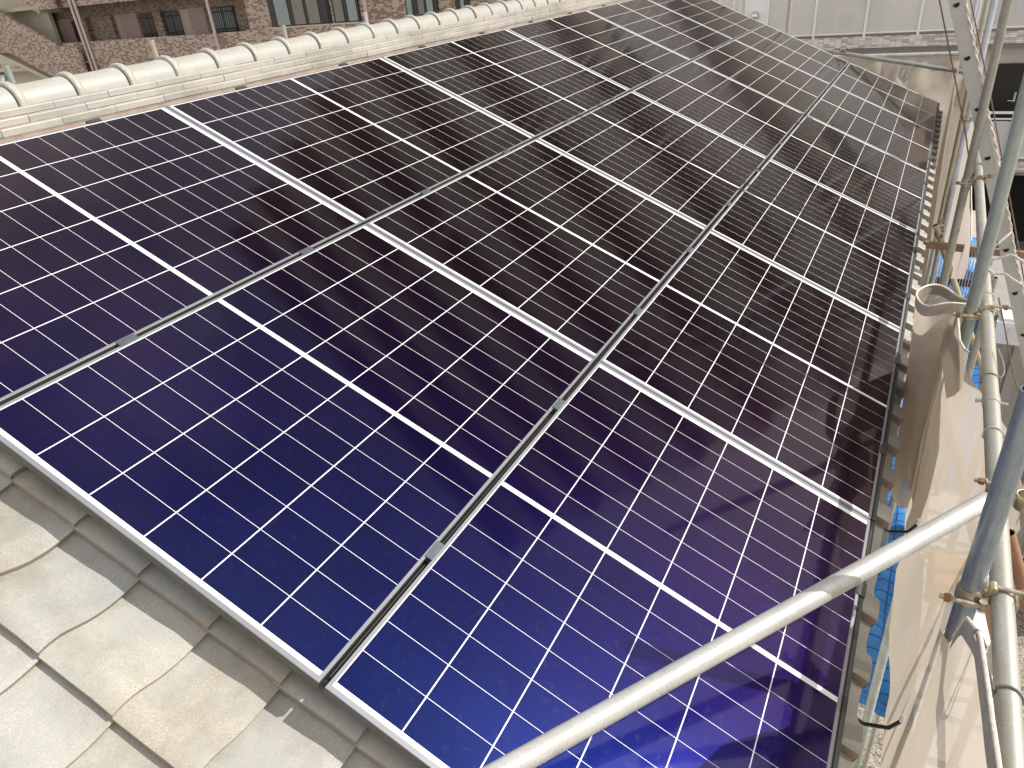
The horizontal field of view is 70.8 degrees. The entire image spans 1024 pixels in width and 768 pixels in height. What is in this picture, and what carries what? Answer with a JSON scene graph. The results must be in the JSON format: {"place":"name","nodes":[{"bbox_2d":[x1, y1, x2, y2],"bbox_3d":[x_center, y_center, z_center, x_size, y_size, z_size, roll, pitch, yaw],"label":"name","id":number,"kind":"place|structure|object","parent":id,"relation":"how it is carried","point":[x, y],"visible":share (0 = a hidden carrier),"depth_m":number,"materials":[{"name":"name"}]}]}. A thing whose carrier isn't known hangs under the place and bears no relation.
{"place":"outdoors","nodes":[
{"label":"outdoors","id":0,"kind":"place"},
{"bbox_2d":[714,0,1023,240],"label":"apartment building","id":1,"kind":"structure","parent":0,"point":[881,26],"depth_m":20.07,"materials":[{"name":"grey tile"}]},
{"bbox_2d":[988,63,1023,120],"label":"door","id":2,"kind":"structure","parent":1,"relation":"in","point":[1008,79],"depth_m":20.28,"materials":[{"name":"metal"}]},
{"bbox_2d":[934,217,944,238],"bbox_3d":[3.554,-1.286,5.971,0.077,0.075,0.200,18,62,35],"label":"scaffold coupler","id":3,"kind":"object","parent":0,"point":[942,226],"visible":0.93,"depth_m":5.96,"materials":[{"name":"metal"}]},
{"bbox_2d":[933,223,1021,484],"bbox_3d":[4.296,0.235,6.409,1.569,3.300,0.049,11,34,26],"label":"scaffold brace","id":4,"kind":"object","parent":3,"relation":"attached to","point":[953,281],"visible":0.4,"depth_m":6.05,"materials":[{"name":"metal"}]},
{"bbox_2d":[857,611,1023,767],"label":"ground","id":5,"kind":"structure","parent":0,"point":[874,760],"depth_m":9.55,"materials":[{"name":"gravel"}]},
{"bbox_2d":[2,65,16,84],"bbox_3d":[-3.817,1.102,8.110,0.048,8.660,0.048,11,34,26],"label":"scaffold standard","id":6,"kind":"object","parent":5,"relation":"on","point":[9,73],"visible":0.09,"depth_m":5.97,"materials":[{"name":"metal"}]},
{"bbox_2d":[0,75,6,81],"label":"scaffold brace","id":7,"kind":"object","parent":6,"relation":"attached to","point":[3,77],"visible":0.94,"depth_m":5.98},
{"bbox_2d":[149,40,158,59],"bbox_3d":[-3.141,0.404,9.173,0.048,8.690,0.048,11,34,26],"label":"scaffold standard","id":8,"kind":"object","parent":5,"relation":"on","point":[153,48],"visible":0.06,"depth_m":7.03,"materials":[{"name":"metal"}]},
{"bbox_2d":[0,0,507,83],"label":"apartment building","id":9,"kind":"structure","parent":5,"relation":"on","point":[42,39],"depth_m":35.70,"materials":[{"name":"brick"}]},
{"bbox_2d":[55,19,77,42],"bbox_3d":[-24.283,-18.846,39.632,1.400,2.120,0.097,11,34,26],"label":"door","id":10,"kind":"structure","parent":9,"relation":"in","point":[66,30],"depth_m":39.36,"materials":[{"name":"metal"}]},
{"bbox_2d":[71,20,81,41],"bbox_3d":[-23.458,-19.057,38.935,0.400,1.060,0.157,11,34,26],"label":"window","id":11,"kind":"structure","parent":9,"relation":"in","point":[73,22],"depth_m":38.88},
{"bbox_2d":[113,13,143,38],"bbox_3d":[-19.692,-17.950,37.303,1.850,2.120,0.097,11,34,26],"label":"door","id":12,"kind":"structure","parent":9,"relation":"in","point":[128,25],"depth_m":37.00,"materials":[{"name":"metal"}]},
{"bbox_2d":[137,12,158,37],"bbox_3d":[-18.254,-18.063,36.282,1.250,1.110,0.157,11,34,26],"label":"window","id":13,"kind":"structure","parent":9,"relation":"in","point":[146,19],"depth_m":36.27,"materials":[{"name":"black glass"}]},
{"bbox_2d":[162,10,184,35],"bbox_3d":[-16.650,-17.750,35.468,1.100,1.110,0.157,11,34,26],"label":"window","id":14,"kind":"structure","parent":9,"relation":"in","point":[173,20],"depth_m":35.41,"materials":[{"name":"glass"}]},
{"bbox_2d":[178,7,210,34],"bbox_3d":[-15.365,-17.106,35.109,1.900,2.120,0.097,11,34,26],"label":"door","id":15,"kind":"structure","parent":9,"relation":"in","point":[194,20],"depth_m":34.80,"materials":[{"name":"metal"}]},
{"bbox_2d":[210,5,238,32],"bbox_3d":[-13.597,-17.154,33.920,1.550,1.110,0.157,11,34,26],"label":"window","id":16,"kind":"structure","parent":9,"relation":"in","point":[224,18],"depth_m":33.83,"materials":[{"name":"glass"}]},
{"bbox_2d":[267,0,332,28],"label":"window","id":17,"kind":"structure","parent":9,"relation":"in","point":[289,13],"depth_m":30.45,"materials":[{"name":"glass"}]},
{"bbox_2d":[331,0,361,24],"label":"window","id":18,"kind":"structure","parent":9,"relation":"in","point":[347,11],"depth_m":29.35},
{"bbox_2d":[405,0,438,16],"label":"window","id":19,"kind":"structure","parent":9,"relation":"in","point":[413,7],"depth_m":27.74,"materials":[{"name":"glass"}]},
{"bbox_2d":[455,0,469,9],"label":"window","id":20,"kind":"structure","parent":9,"relation":"in","point":[459,4],"depth_m":26.92,"materials":[{"name":"glass"}]},
{"bbox_2d":[281,25,287,38],"bbox_3d":[-2.293,-0.435,10.522,0.048,8.650,0.048,11,34,26],"label":"scaffold standard","id":21,"kind":"object","parent":5,"relation":"on","point":[284,31],"visible":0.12,"depth_m":8.38,"materials":[{"name":"metal"}]},
{"bbox_2d":[363,12,367,22],"bbox_3d":[-1.575,-1.167,11.657,0.048,8.660,0.048,11,34,26],"label":"scaffold standard","id":22,"kind":"object","parent":5,"relation":"on","point":[365,17],"visible":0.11,"depth_m":9.51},
{"bbox_2d":[0,0,942,767],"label":"house","id":23,"kind":"structure","parent":5,"relation":"on","point":[116,650],"depth_m":1.72,"materials":[{"name":"tile"}]},
{"bbox_2d":[321,65,847,686],"bbox_3d":[1.827,-1.593,5.202,0.042,0.046,9.578,11,34,26],"label":"mounting rail","id":24,"kind":"object","parent":23,"relation":"on","point":[395,599],"visible":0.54,"depth_m":2.23,"materials":[{"name":"metal"}]},
{"bbox_2d":[0,224,594,688],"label":"solar panel","id":25,"kind":"object","parent":24,"relation":"on","point":[298,464],"visible":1,"depth_m":2.07,"materials":[{"name":"blue"}]},
{"bbox_2d":[425,541,444,564],"bbox_3d":[-0.209,0.458,1.939,0.030,0.041,0.062,11,34,26],"label":"panel clamp","id":26,"kind":"object","parent":24,"relation":"attached to","point":[434,551],"visible":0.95,"depth_m":1.93,"materials":[{"name":"metal"}]},
{"bbox_2d":[366,139,706,363],"bbox_3d":[0.228,-0.754,3.499,1.031,0.487,1.596,11,34,26],"label":"solar panel","id":27,"kind":"object","parent":24,"relation":"on","point":[583,257],"visible":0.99,"depth_m":3.34,"materials":[{"name":"black"}]},
{"bbox_2d":[552,398,565,414],"bbox_3d":[0.162,0.083,2.526,0.030,0.041,0.062,11,34,26],"label":"panel clamp","id":28,"kind":"object","parent":24,"relation":"attached to","point":[559,403],"visible":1,"depth_m":2.51,"materials":[{"name":"metal"}]},
{"bbox_2d":[323,361,870,767],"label":"solar panel","id":29,"kind":"object","parent":24,"relation":"on","point":[615,532],"visible":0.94,"depth_m":1.98,"materials":[{"name":"blue"}]},
{"bbox_2d":[632,307,642,319],"bbox_3d":[0.543,-0.303,3.129,0.030,0.041,0.062,11,34,26],"label":"panel clamp","id":30,"kind":"object","parent":24,"relation":"attached to","point":[637,311],"visible":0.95,"depth_m":3.11,"materials":[{"name":"metal"}]},
{"bbox_2d":[536,91,766,231],"bbox_3d":[0.980,-1.515,4.689,1.031,0.487,1.596,11,34,26],"label":"solar panel","id":31,"kind":"object","parent":24,"relation":"on","point":[683,166],"visible":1,"depth_m":4.57,"materials":[{"name":"black"}]},
{"bbox_2d":[685,247,693,256],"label":"panel clamp","id":32,"kind":"object","parent":24,"relation":"attached to","point":[689,249],"visible":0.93,"depth_m":3.70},
{"bbox_2d":[632,61,803,159],"bbox_3d":[1.732,-2.276,5.879,1.031,0.487,1.596,11,34,26],"label":"solar panel","id":33,"kind":"object","parent":24,"relation":"on","point":[738,113],"visible":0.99,"depth_m":5.78,"materials":[{"name":"black"}]},
{"bbox_2d":[600,230,900,519],"bbox_3d":[1.176,-0.174,3.271,1.031,0.487,1.596,11,34,26],"label":"solar panel","id":34,"kind":"object","parent":24,"relation":"on","point":[786,370],"visible":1,"depth_m":3.10,"materials":[{"name":"black"}]},
{"bbox_2d":[692,40,829,114],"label":"solar panel","id":35,"kind":"object","parent":24,"relation":"on","point":[772,77],"visible":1,"depth_m":6.99,"materials":[{"name":"black"}]},
{"bbox_2d":[734,24,848,85],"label":"solar panel","id":36,"kind":"object","parent":24,"relation":"on","point":[814,61],"visible":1,"depth_m":8.19,"materials":[{"name":"black"}]},
{"bbox_2d":[710,159,916,329],"bbox_3d":[1.928,-0.935,4.461,1.031,0.487,1.596,11,34,26],"label":"solar panel","id":37,"kind":"object","parent":24,"relation":"on","point":[852,252],"visible":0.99,"depth_m":4.33,"materials":[{"name":"black"}]},
{"bbox_2d":[770,115,926,231],"bbox_3d":[2.680,-1.696,5.651,1.031,0.487,1.596,11,34,26],"label":"solar panel","id":38,"kind":"object","parent":24,"relation":"on","point":[859,171],"visible":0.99,"depth_m":5.55,"materials":[{"name":"black"}]},
{"bbox_2d":[807,85,932,171],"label":"solar panel","id":39,"kind":"object","parent":24,"relation":"on","point":[879,128],"visible":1,"depth_m":6.76,"materials":[{"name":"black"}]},
{"bbox_2d":[832,63,937,131],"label":"solar panel","id":40,"kind":"object","parent":24,"relation":"on","point":[892,97],"visible":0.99,"depth_m":7.96,"materials":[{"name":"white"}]},
{"bbox_2d":[859,237,979,717],"bbox_3d":[4.837,-0.167,9.004,1.725,0.326,10.350,11,34,26],"label":"blue tarp","id":41,"kind":"object","parent":23,"relation":"attached to","point":[884,588],"visible":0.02,"depth_m":5.95,"materials":[{"name":"plastic"}]},
{"bbox_2d":[900,57,959,406],"bbox_3d":[4.042,-0.899,7.223,0.033,3.670,5.650,11,34,26],"label":"sheet","id":42,"kind":"object","parent":23,"relation":"hanging from","point":[933,200],"visible":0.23,"depth_m":7.26,"materials":[{"name":"fabric"}]},
{"bbox_2d":[923,240,1023,258],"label":"steel arm","id":43,"kind":"object","parent":23,"relation":"attached to","point":[940,245],"depth_m":5.57},
{"bbox_2d":[785,0,791,33],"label":"scaffold standard","id":44,"kind":"object","parent":5,"relation":"on","point":[789,9],"depth_m":9.13,"materials":[{"name":"metal"}]},
{"bbox_2d":[835,51,978,58],"bbox_3d":[3.123,-4.303,9.560,5.350,0.048,0.048,11,34,26],"label":"scaffold ledger","id":45,"kind":"object","parent":44,"relation":"attached to","point":[920,54],"visible":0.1,"depth_m":8.69,"materials":[{"name":"metal"}]},
{"bbox_2d":[847,58,968,280],"bbox_3d":[3.283,-2.851,10.355,5.220,3.245,0.120,11,34,26],"label":"sheet","id":46,"kind":"object","parent":45,"relation":"hanging from","point":[936,85],"visible":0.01,"depth_m":8.80,"materials":[{"name":"fabric"}]},
{"bbox_2d":[862,276,997,767],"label":"scaffold standard","id":47,"kind":"object","parent":5,"relation":"on","point":[973,356],"visible":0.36,"depth_m":5.74,"materials":[{"name":"metal"}]},
{"bbox_2d":[851,74,1023,767],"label":"scaffold standard","id":48,"kind":"object","parent":5,"relation":"on","point":[1000,196],"visible":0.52,"depth_m":2.81,"materials":[{"name":"metal"}]},
{"bbox_2d":[940,312,969,397],"bbox_3d":[1.726,-0.110,2.804,0.040,0.304,0.691,8,33,22],"label":"sheet","id":49,"kind":"object","parent":48,"relation":"attached to","point":[953,360],"visible":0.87,"depth_m":2.88,"materials":[{"name":"fabric"}]},
{"bbox_2d":[974,150,1023,767],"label":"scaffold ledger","id":50,"kind":"object","parent":48,"relation":"attached to","point":[1008,710],"visible":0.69,"depth_m":1.71,"materials":[{"name":"metal"}]},
{"bbox_2d":[482,492,986,767],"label":"scaffold rail","id":51,"kind":"object","parent":50,"relation":"attached to","point":[571,732],"visible":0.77,"depth_m":1.63,"materials":[{"name":"metal"}]},
{"bbox_2d":[881,341,1019,767],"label":"sheet","id":52,"kind":"object","parent":50,"relation":"hanging from","point":[940,696],"visible":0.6,"depth_m":2.36,"materials":[{"name":"fabric"}]},
{"bbox_2d":[906,363,941,533],"bbox_3d":[1.970,0.248,3.450,0.028,1.000,1.600,11,34,26],"label":"sheet","id":53,"kind":"object","parent":52,"relation":"attached to","point":[926,464],"visible":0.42,"depth_m":3.03,"materials":[{"name":"fabric"}]},
{"bbox_2d":[891,284,966,508],"bbox_3d":[1.978,0.088,3.504,0.222,1.226,0.420,11,34,26],"label":"sheet","id":54,"kind":"object","parent":52,"relation":"attached to","point":[937,306],"visible":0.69,"depth_m":3.33,"materials":[{"name":"fabric"}]},
{"bbox_2d":[939,0,974,191],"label":"tie string","id":55,"kind":"object","parent":50,"relation":"hanging from","point":[955,80],"visible":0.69,"depth_m":4.51,"materials":[{"name":"fabric"}]},
{"bbox_2d":[955,175,993,186],"bbox_3d":[2.835,-1.246,4.422,0.200,0.075,0.077,11,34,26],"label":"scaffold coupler","id":56,"kind":"object","parent":50,"relation":"attached to","point":[967,182],"visible":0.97,"depth_m":4.42,"materials":[{"name":"metal"}]},
{"bbox_2d":[953,303,1013,321],"bbox_3d":[1.910,-0.290,2.926,0.200,0.075,0.077,11,34,26],"label":"scaffold coupler","id":57,"kind":"object","parent":50,"relation":"attached to","point":[967,314],"visible":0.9,"depth_m":2.92,"materials":[{"name":"metal"}]},
{"bbox_2d":[948,0,1023,366],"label":"ladder","id":58,"kind":"object","parent":50,"relation":"attached to","point":[971,75],"visible":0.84,"depth_m":4.34,"materials":[{"name":"metal"}]},
{"bbox_2d":[964,0,1023,297],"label":"rope","id":59,"kind":"object","parent":58,"relation":"hanging from","point":[990,125],"visible":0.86,"depth_m":4.28,"materials":[{"name":"fabric"}]},
{"bbox_2d":[980,348,1004,383],"bbox_3d":[1.722,-0.053,2.555,0.060,0.070,0.193,21,39,38],"label":"tie string","id":60,"kind":"object","parent":50,"relation":"attached to","point":[999,377],"visible":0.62,"depth_m":2.51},
{"bbox_2d":[981,426,1004,441],"bbox_3d":[1.505,0.173,2.234,0.036,0.083,0.083,-21,33,-25],"label":"tie string","id":61,"kind":"object","parent":50,"relation":"attached to","point":[982,435],"visible":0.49,"depth_m":2.23,"materials":[{"name":"plastic"}]},
{"bbox_2d":[975,231,1011,259],"bbox_3d":[2.294,-0.646,3.422,0.138,0.141,0.042,-3,30,4],"label":"tie string","id":62,"kind":"object","parent":50,"relation":"attached to","point":[1004,238],"visible":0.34,"depth_m":3.39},
{"bbox_2d":[974,477,1023,513],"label":"scaffold coupler","id":63,"kind":"object","parent":50,"relation":"attached to","point":[1018,503],"visible":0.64,"depth_m":1.98,"materials":[{"name":"metal"}]},
{"bbox_2d":[975,254,1023,265],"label":"tie string","id":64,"kind":"object","parent":50,"relation":"attached to","point":[1013,255],"visible":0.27,"depth_m":3.31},
{"bbox_2d":[982,635,1023,706],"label":"tie string","id":65,"kind":"object","parent":50,"relation":"attached to","point":[993,688],"visible":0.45,"depth_m":1.46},
{"bbox_2d":[989,269,1021,284],"bbox_3d":[2.170,-0.470,3.212,0.028,0.067,0.180,-26,36,-31],"label":"tie string","id":66,"kind":"object","parent":50,"relation":"attached to","point":[992,273],"visible":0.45,"depth_m":3.19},
{"bbox_2d":[1009,529,1023,616],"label":"scaffold brace","id":67,"kind":"object","parent":50,"relation":"attached to","point":[1017,567],"visible":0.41,"depth_m":1.95,"materials":[{"name":"metal"}]},
{"bbox_2d":[878,0,1012,575],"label":"scaffold standard","id":68,"kind":"object","parent":5,"relation":"on","point":[1002,24],"visible":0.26,"depth_m":4.32,"materials":[{"name":"metal"}]},
{"bbox_2d":[896,0,997,435],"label":"scaffold standard","id":69,"kind":"object","parent":5,"relation":"on","point":[984,46],"visible":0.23,"depth_m":6.12,"materials":[{"name":"metal"}]},
{"bbox_2d":[959,116,972,121],"bbox_3d":[3.814,-2.199,5.952,0.200,0.075,0.077,11,34,26],"label":"scaffold coupler","id":70,"kind":"object","parent":69,"relation":"attached to","point":[968,119],"visible":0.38,"depth_m":5.96,"materials":[{"name":"metal"}]},
{"bbox_2d":[924,0,989,285],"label":"scaffold standard","id":71,"kind":"object","parent":5,"relation":"on","point":[960,123],"visible":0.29,"depth_m":8.77,"materials":[{"name":"metal"}]},
{"bbox_2d":[821,48,962,73],"bbox_3d":[4.601,-3.865,8.637,1.728,0.355,0.048,11,34,26],"label":"scaffold brace","id":72,"kind":"object","parent":71,"relation":"attached to","point":[900,62],"visible":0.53,"depth_m":8.62,"materials":[{"name":"metal"}]},
{"bbox_2d":[831,48,849,54],"bbox_3d":[4.031,-4.078,8.849,0.200,0.075,0.077,11,34,26],"label":"scaffold coupler","id":73,"kind":"object","parent":72,"relation":"attached to","point":[836,52],"visible":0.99,"depth_m":8.85,"materials":[{"name":"metal"}]},
{"bbox_2d":[944,121,973,278],"bbox_3d":[4.364,-1.837,6.992,0.044,1.864,4.900,11,34,26],"label":"sheet","id":74,"kind":"object","parent":71,"relation":"hanging from","point":[960,262],"visible":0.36,"depth_m":5.85,"materials":[{"name":"fabric"}]},
{"bbox_2d":[970,0,978,29],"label":"scaffold standard","id":75,"kind":"object","parent":5,"relation":"on","point":[975,5],"visible":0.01,"depth_m":8.83,"materials":[{"name":"metal"}]},
{"bbox_2d":[944,385,1023,642],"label":"scaffold standard","id":76,"kind":"object","parent":5,"relation":"on","point":[1005,480],"visible":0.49,"depth_m":1.59,"materials":[{"name":"metal"}]},
{"bbox_2d":[939,579,1023,612],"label":"scaffold coupler","id":77,"kind":"object","parent":76,"relation":"attached to","point":[980,602],"visible":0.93,"depth_m":1.70,"materials":[{"name":"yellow metal"}]},
{"bbox_2d":[986,557,1023,674],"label":"scaffold standard","id":78,"kind":"object","parent":5,"relation":"on","point":[989,654],"visible":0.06,"depth_m":3.26,"materials":[{"name":"metal"}]},
{"bbox_2d":[928,250,976,297],"bbox_3d":[5.961,-1.422,9.979,0.950,1.000,0.050,11,34,26],"label":"slat screen","id":79,"kind":"object","parent":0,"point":[964,283],"visible":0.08,"depth_m":9.85,"materials":[{"name":"plastic"}]},
{"bbox_2d":[970,0,1023,280],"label":"tie string","id":80,"kind":"object","parent":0,"point":[997,134],"visible":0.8,"depth_m":4.78,"materials":[{"name":"fabric"}]},
{"bbox_2d":[977,256,1023,611],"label":"shed","id":81,"kind":"structure","parent":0,"point":[1008,391],"depth_m":9.46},
{"bbox_2d":[994,309,1018,345],"bbox_3d":[6.210,-0.688,8.768,0.580,0.320,0.415,11,34,26],"label":"meter box","id":82,"kind":"object","parent":81,"relation":"attached to","point":[1000,337],"visible":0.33,"depth_m":8.71,"materials":[{"name":"white metal"}]},
{"bbox_2d":[998,297,1018,392],"bbox_3d":[3.037,-0.031,4.345,0.397,1.013,0.008,11,34,26],"label":"tie string","id":83,"kind":"object","parent":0,"point":[1008,345],"visible":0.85,"depth_m":4.28,"materials":[{"name":"fabric"}]},
{"bbox_2d":[995,241,1023,250],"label":"pavement","id":84,"kind":"structure","parent":0,"point":[1021,245],"depth_m":22.98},
{"bbox_2d":[972,210,976,243],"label":"block wall","id":85,"kind":"structure","parent":84,"relation":"on","point":[973,223],"depth_m":14.74,"materials":[{"name":"concrete"}]},
{"bbox_3d":[2.772,-1.011,4.976,0.042,0.038,9.578,11,34,26],"label":"mounting rail","id":86,"kind":"object","parent":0,"visible":0},
{"bbox_2d":[830,521,874,767],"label":"edge cover","id":87,"kind":"object","parent":86,"relation":"attached to","point":[842,712],"visible":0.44,"depth_m":2.04,"materials":[{"name":"metal"}]},
{"bbox_2d":[856,582,866,597],"bbox_3d":[1.113,0.665,2.297,0.027,0.048,0.062,11,34,26],"label":"panel clamp","id":88,"kind":"object","parent":86,"relation":"attached to","point":[861,588],"visible":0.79,"depth_m":2.28,"materials":[{"name":"metal"}]},
{"bbox_2d":[880,444,887,455],"bbox_3d":[1.494,0.279,2.901,0.027,0.048,0.062,11,34,26],"label":"panel clamp","id":89,"kind":"object","parent":86,"relation":"attached to","point":[883,449],"visible":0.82,"depth_m":2.89,"materials":[{"name":"metal"}]},
{"bbox_2d":[871,330,904,521],"bbox_3d":[1.653,0.118,3.164,0.030,0.043,1.592,11,34,26],"label":"edge cover","id":90,"kind":"object","parent":86,"relation":"attached to","point":[880,474],"visible":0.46,"depth_m":3.00,"materials":[{"name":"metal"}]},
{"bbox_2d":[895,357,900,365],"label":"panel clamp","id":91,"kind":"object","parent":86,"relation":"attached to","point":[897,360],"visible":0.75,"depth_m":3.48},
{"bbox_2d":[902,232,919,331],"bbox_3d":[2.405,-0.643,4.354,0.030,0.043,1.592,11,34,26],"label":"edge cover","id":92,"kind":"object","parent":86,"relation":"attached to","point":[909,289],"visible":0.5,"depth_m":4.23,"materials":[{"name":"metal"}]},
{"bbox_2d":[917,173,928,232],"bbox_3d":[3.157,-1.404,5.543,0.030,0.043,1.592,11,34,26],"label":"edge cover","id":93,"kind":"object","parent":86,"relation":"attached to","point":[922,207],"visible":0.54,"depth_m":5.45,"materials":[{"name":"metal"}]},
{"bbox_2d":[927,132,934,172],"bbox_3d":[3.909,-2.165,6.733,0.030,0.043,1.592,11,34,26],"label":"edge cover","id":94,"kind":"object","parent":86,"relation":"attached to","point":[929,163],"visible":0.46,"depth_m":6.64,"materials":[{"name":"metal"}]},
{"bbox_2d":[934,103,939,131],"bbox_3d":[4.661,-2.925,7.923,0.030,0.043,1.592,11,34,26],"label":"edge cover","id":95,"kind":"object","parent":86,"relation":"attached to","point":[936,117],"visible":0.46,"depth_m":7.86,"materials":[{"name":"metal"}]},
{"bbox_3d":[0.881,-2.172,5.429,0.042,0.046,9.578,11,34,26],"label":"mounting rail","id":96,"kind":"object","parent":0,"visible":0},
{"bbox_2d":[115,333,138,346],"bbox_3d":[-1.154,-0.121,2.167,0.030,0.041,0.062,11,34,26],"label":"panel clamp","id":97,"kind":"object","parent":96,"relation":"attached to","point":[126,339],"visible":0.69,"depth_m":2.15,"materials":[{"name":"metal"}]},
{"bbox_2d":[0,106,362,405],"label":"solar panel","id":98,"kind":"object","parent":96,"relation":"on","point":[115,229],"visible":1,"depth_m":2.57,"materials":[{"name":"black"}]},
{"bbox_2d":[299,247,314,255],"bbox_3d":[-0.784,-0.496,2.753,0.030,0.041,0.062,11,34,26],"label":"panel clamp","id":99,"kind":"object","parent":96,"relation":"attached to","point":[305,251],"visible":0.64,"depth_m":2.74,"materials":[{"name":"metal"}]},
{"bbox_2d":[166,57,533,224],"bbox_3d":[-0.717,-1.333,3.727,1.031,0.487,1.596,11,34,26],"label":"solar panel","id":100,"kind":"object","parent":96,"relation":"on","point":[366,141],"visible":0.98,"depth_m":3.57,"materials":[{"name":"black"}]},
{"bbox_2d":[420,189,430,195],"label":"panel clamp","id":101,"kind":"object","parent":96,"relation":"attached to","point":[426,191],"visible":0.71,"depth_m":3.34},
{"bbox_2d":[382,29,629,139],"bbox_3d":[0.035,-2.094,4.917,1.031,0.487,1.596,11,34,26],"label":"solar panel","id":102,"kind":"object","parent":96,"relation":"on","point":[529,87],"visible":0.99,"depth_m":4.80,"materials":[{"name":"black"}]},
{"bbox_2d":[505,10,690,91],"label":"solar panel","id":103,"kind":"object","parent":96,"relation":"on","point":[611,51],"visible":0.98,"depth_m":6.01,"materials":[{"name":"black"}]},
{"bbox_2d":[587,0,732,60],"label":"solar panel","id":104,"kind":"object","parent":96,"relation":"on","point":[675,32],"visible":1,"depth_m":7.21,"materials":[{"name":"black"}]},
{"bbox_2d":[650,0,763,39],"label":"solar panel","id":105,"kind":"object","parent":96,"relation":"on","point":[723,19],"visible":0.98,"depth_m":8.35,"materials":[{"name":"black"}]},
{"bbox_3d":[-0.064,-2.747,5.659,0.042,0.038,9.578,11,34,26],"label":"mounting rail","id":106,"kind":"object","parent":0,"visible":0},
{"bbox_2d":[85,118,101,123],"bbox_3d":[-1.730,-1.074,2.981,0.033,0.038,0.062,11,34,26],"label":"panel clamp","id":107,"kind":"object","parent":106,"relation":"attached to","point":[93,120],"visible":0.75,"depth_m":2.97,"materials":[{"name":"metal"}]},
{"bbox_2d":[235,85,246,89],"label":"panel clamp","id":108,"kind":"object","parent":106,"relation":"attached to","point":[240,87],"visible":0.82,"depth_m":3.57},
{"label":"scaffold coupler","id":109,"kind":"object","parent":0,"visible":0},
{"bbox_2d":[984,581,990,640],"bbox_3d":[2.672,0.836,4.189,0.941,2.546,0.048,11,34,26],"label":"scaffold brace","id":110,"kind":"object","parent":109,"relation":"attached to","point":[987,615],"visible":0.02,"depth_m":4.39,"materials":[{"name":"metal"}]}
]}

